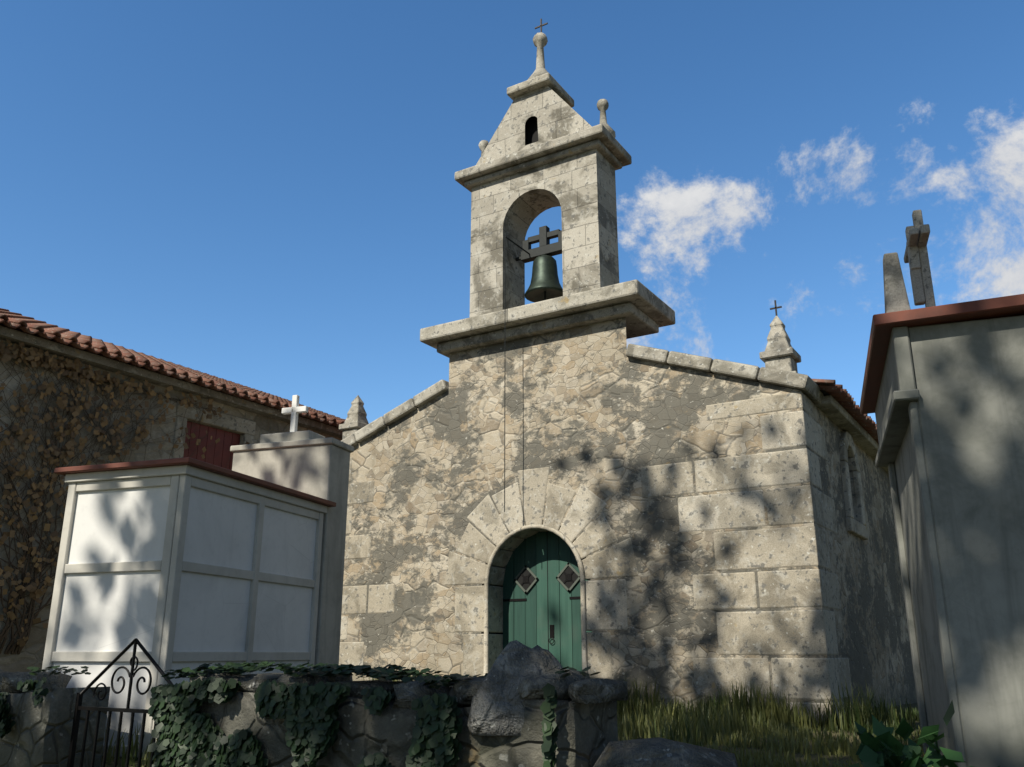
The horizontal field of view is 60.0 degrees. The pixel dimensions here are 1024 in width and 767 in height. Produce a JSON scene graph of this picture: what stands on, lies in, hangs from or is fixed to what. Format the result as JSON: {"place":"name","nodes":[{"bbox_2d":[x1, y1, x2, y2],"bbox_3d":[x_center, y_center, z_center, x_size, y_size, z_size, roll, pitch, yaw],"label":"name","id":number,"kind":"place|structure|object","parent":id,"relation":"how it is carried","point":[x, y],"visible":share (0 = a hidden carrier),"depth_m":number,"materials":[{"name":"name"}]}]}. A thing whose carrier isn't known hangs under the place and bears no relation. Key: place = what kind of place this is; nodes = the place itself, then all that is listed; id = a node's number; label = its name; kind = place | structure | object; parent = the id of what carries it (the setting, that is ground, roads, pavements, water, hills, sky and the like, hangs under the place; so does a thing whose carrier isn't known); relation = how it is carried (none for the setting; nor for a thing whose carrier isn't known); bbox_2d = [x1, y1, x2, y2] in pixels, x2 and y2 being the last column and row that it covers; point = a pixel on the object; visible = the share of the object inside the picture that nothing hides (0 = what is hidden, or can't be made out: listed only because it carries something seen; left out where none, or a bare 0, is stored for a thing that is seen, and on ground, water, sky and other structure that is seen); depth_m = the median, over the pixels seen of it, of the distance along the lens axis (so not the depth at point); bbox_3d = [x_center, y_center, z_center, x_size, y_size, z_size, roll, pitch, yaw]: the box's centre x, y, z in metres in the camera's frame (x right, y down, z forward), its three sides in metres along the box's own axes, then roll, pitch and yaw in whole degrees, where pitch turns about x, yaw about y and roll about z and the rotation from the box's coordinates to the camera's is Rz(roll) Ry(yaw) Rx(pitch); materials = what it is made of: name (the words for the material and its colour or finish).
{"place":"outdoors","nodes":[
{"label":"outdoors","id":0,"kind":"place"},
{"bbox_2d":[0,325,338,427],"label":"house roof deck","id":1,"kind":"structure","parent":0,"point":[148,370],"depth_m":14.28,"materials":[{"name":"brown wood"}]},
{"bbox_2d":[183,421,239,469],"bbox_3d":[-5.011,1.288,14.636,0.045,1.150,1.192,-10,-20,30],"label":"window shutter","id":2,"kind":"object","parent":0,"point":[219,453],"visible":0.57,"depth_m":14.72,"materials":[{"name":"red wood"}]},
{"bbox_2d":[0,0,1023,423],"label":"sky","id":3,"kind":"structure","parent":0,"point":[261,195],"materials":[{"name":"blue"}]},
{"bbox_2d":[100,696,944,766],"bbox_3d":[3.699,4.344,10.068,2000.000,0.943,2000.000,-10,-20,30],"label":"ground","id":4,"kind":"structure","parent":0,"point":[847,757],"depth_m":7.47,"materials":[{"name":"green plant"}]},
{"bbox_2d":[67,638,172,766],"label":"iron gate","id":5,"kind":"structure","parent":4,"relation":"on","point":[79,707],"depth_m":6.44,"materials":[{"name":"black metal"}]},
{"bbox_2d":[0,339,341,671],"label":"house walls","id":6,"kind":"structure","parent":4,"relation":"on","point":[31,654],"depth_m":12.20,"materials":[{"name":"stone"}]},
{"bbox_2d":[0,338,249,653],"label":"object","id":7,"kind":"object","parent":6,"relation":"attached to","point":[34,357],"visible":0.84,"depth_m":12.02,"materials":[{"name":"brown"}]},
{"bbox_2d":[0,326,342,437],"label":"roof eave","id":8,"kind":"object","parent":6,"relation":"attached to","point":[64,351],"visible":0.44,"depth_m":13.64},
{"bbox_2d":[0,308,345,426],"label":"house roof","id":9,"kind":"structure","parent":6,"relation":"on","point":[30,325],"depth_m":14.15,"materials":[{"name":"tile"}]},
{"bbox_2d":[172,400,255,457],"bbox_3d":[-5.009,1.254,14.646,0.360,1.600,1.700,-10,-20,30],"label":"window frame","id":10,"kind":"object","parent":6,"relation":"attached to","point":[244,428],"visible":0.29,"depth_m":14.66,"materials":[{"name":"grey stone"}]},
{"bbox_2d":[41,457,335,757],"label":"white pantheon","id":11,"kind":"structure","parent":4,"relation":"on","point":[181,563],"depth_m":7.89,"materials":[{"name":"paint"}]},
{"bbox_2d":[230,430,353,668],"bbox_3d":[-2.622,2.203,10.144,1.380,3.300,0.520,-6,-18,18],"label":"tomb","id":12,"kind":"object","parent":4,"relation":"on","point":[312,463],"depth_m":10.16,"materials":[{"name":"concrete"}]},
{"bbox_2d":[282,395,308,431],"bbox_3d":[-2.622,0.386,10.697,0.340,0.500,0.060,-6,-18,18],"label":"cross","id":13,"kind":"object","parent":12,"relation":"on","point":[295,409],"visible":0.79,"depth_m":10.68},
{"bbox_2d":[0,687,617,766],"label":"yard wall","id":14,"kind":"structure","parent":4,"relation":"on","point":[39,735],"depth_m":5.04,"materials":[{"name":"grey stone"}]},
{"bbox_2d":[0,661,599,766],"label":"ivy","id":15,"kind":"object","parent":14,"relation":"attached to","point":[185,732],"visible":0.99,"depth_m":5.23,"materials":[{"name":"green plant"}]},
{"bbox_2d":[0,667,627,707],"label":"yard wall capstones","id":16,"kind":"object","parent":14,"relation":"on","point":[576,686],"visible":0.58,"depth_m":4.88,"materials":[{"name":"stone"}]},
{"bbox_2d":[467,640,737,766],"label":"boulder and stones","id":17,"kind":"object","parent":4,"relation":"on","point":[496,708],"visible":0.63,"depth_m":4.53,"materials":[{"name":"stone"}]},
{"bbox_2d":[339,18,916,725],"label":"chapel","id":18,"kind":"structure","parent":4,"relation":"on","point":[565,476],"depth_m":13.02,"materials":[{"name":"beige stone"}]},
{"bbox_2d":[361,675,915,731],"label":"grass","id":19,"kind":"structure","parent":4,"relation":"on","point":[832,720],"depth_m":10.01,"materials":[{"name":"green plant"}]},
{"bbox_2d":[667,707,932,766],"bbox_3d":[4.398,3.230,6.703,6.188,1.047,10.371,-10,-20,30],"label":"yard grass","id":20,"kind":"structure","parent":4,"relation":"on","point":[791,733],"depth_m":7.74,"materials":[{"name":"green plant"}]},
{"bbox_2d":[828,700,999,766],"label":"shrub","id":21,"kind":"object","parent":4,"relation":"on","point":[885,747],"visible":1,"depth_m":4.17,"materials":[{"name":"green plant"}]},
{"bbox_2d":[860,210,1023,766],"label":"mausoleum","id":22,"kind":"structure","parent":4,"relation":"on","point":[942,396],"depth_m":5.94,"materials":[{"name":"grey concrete"}]}
]}

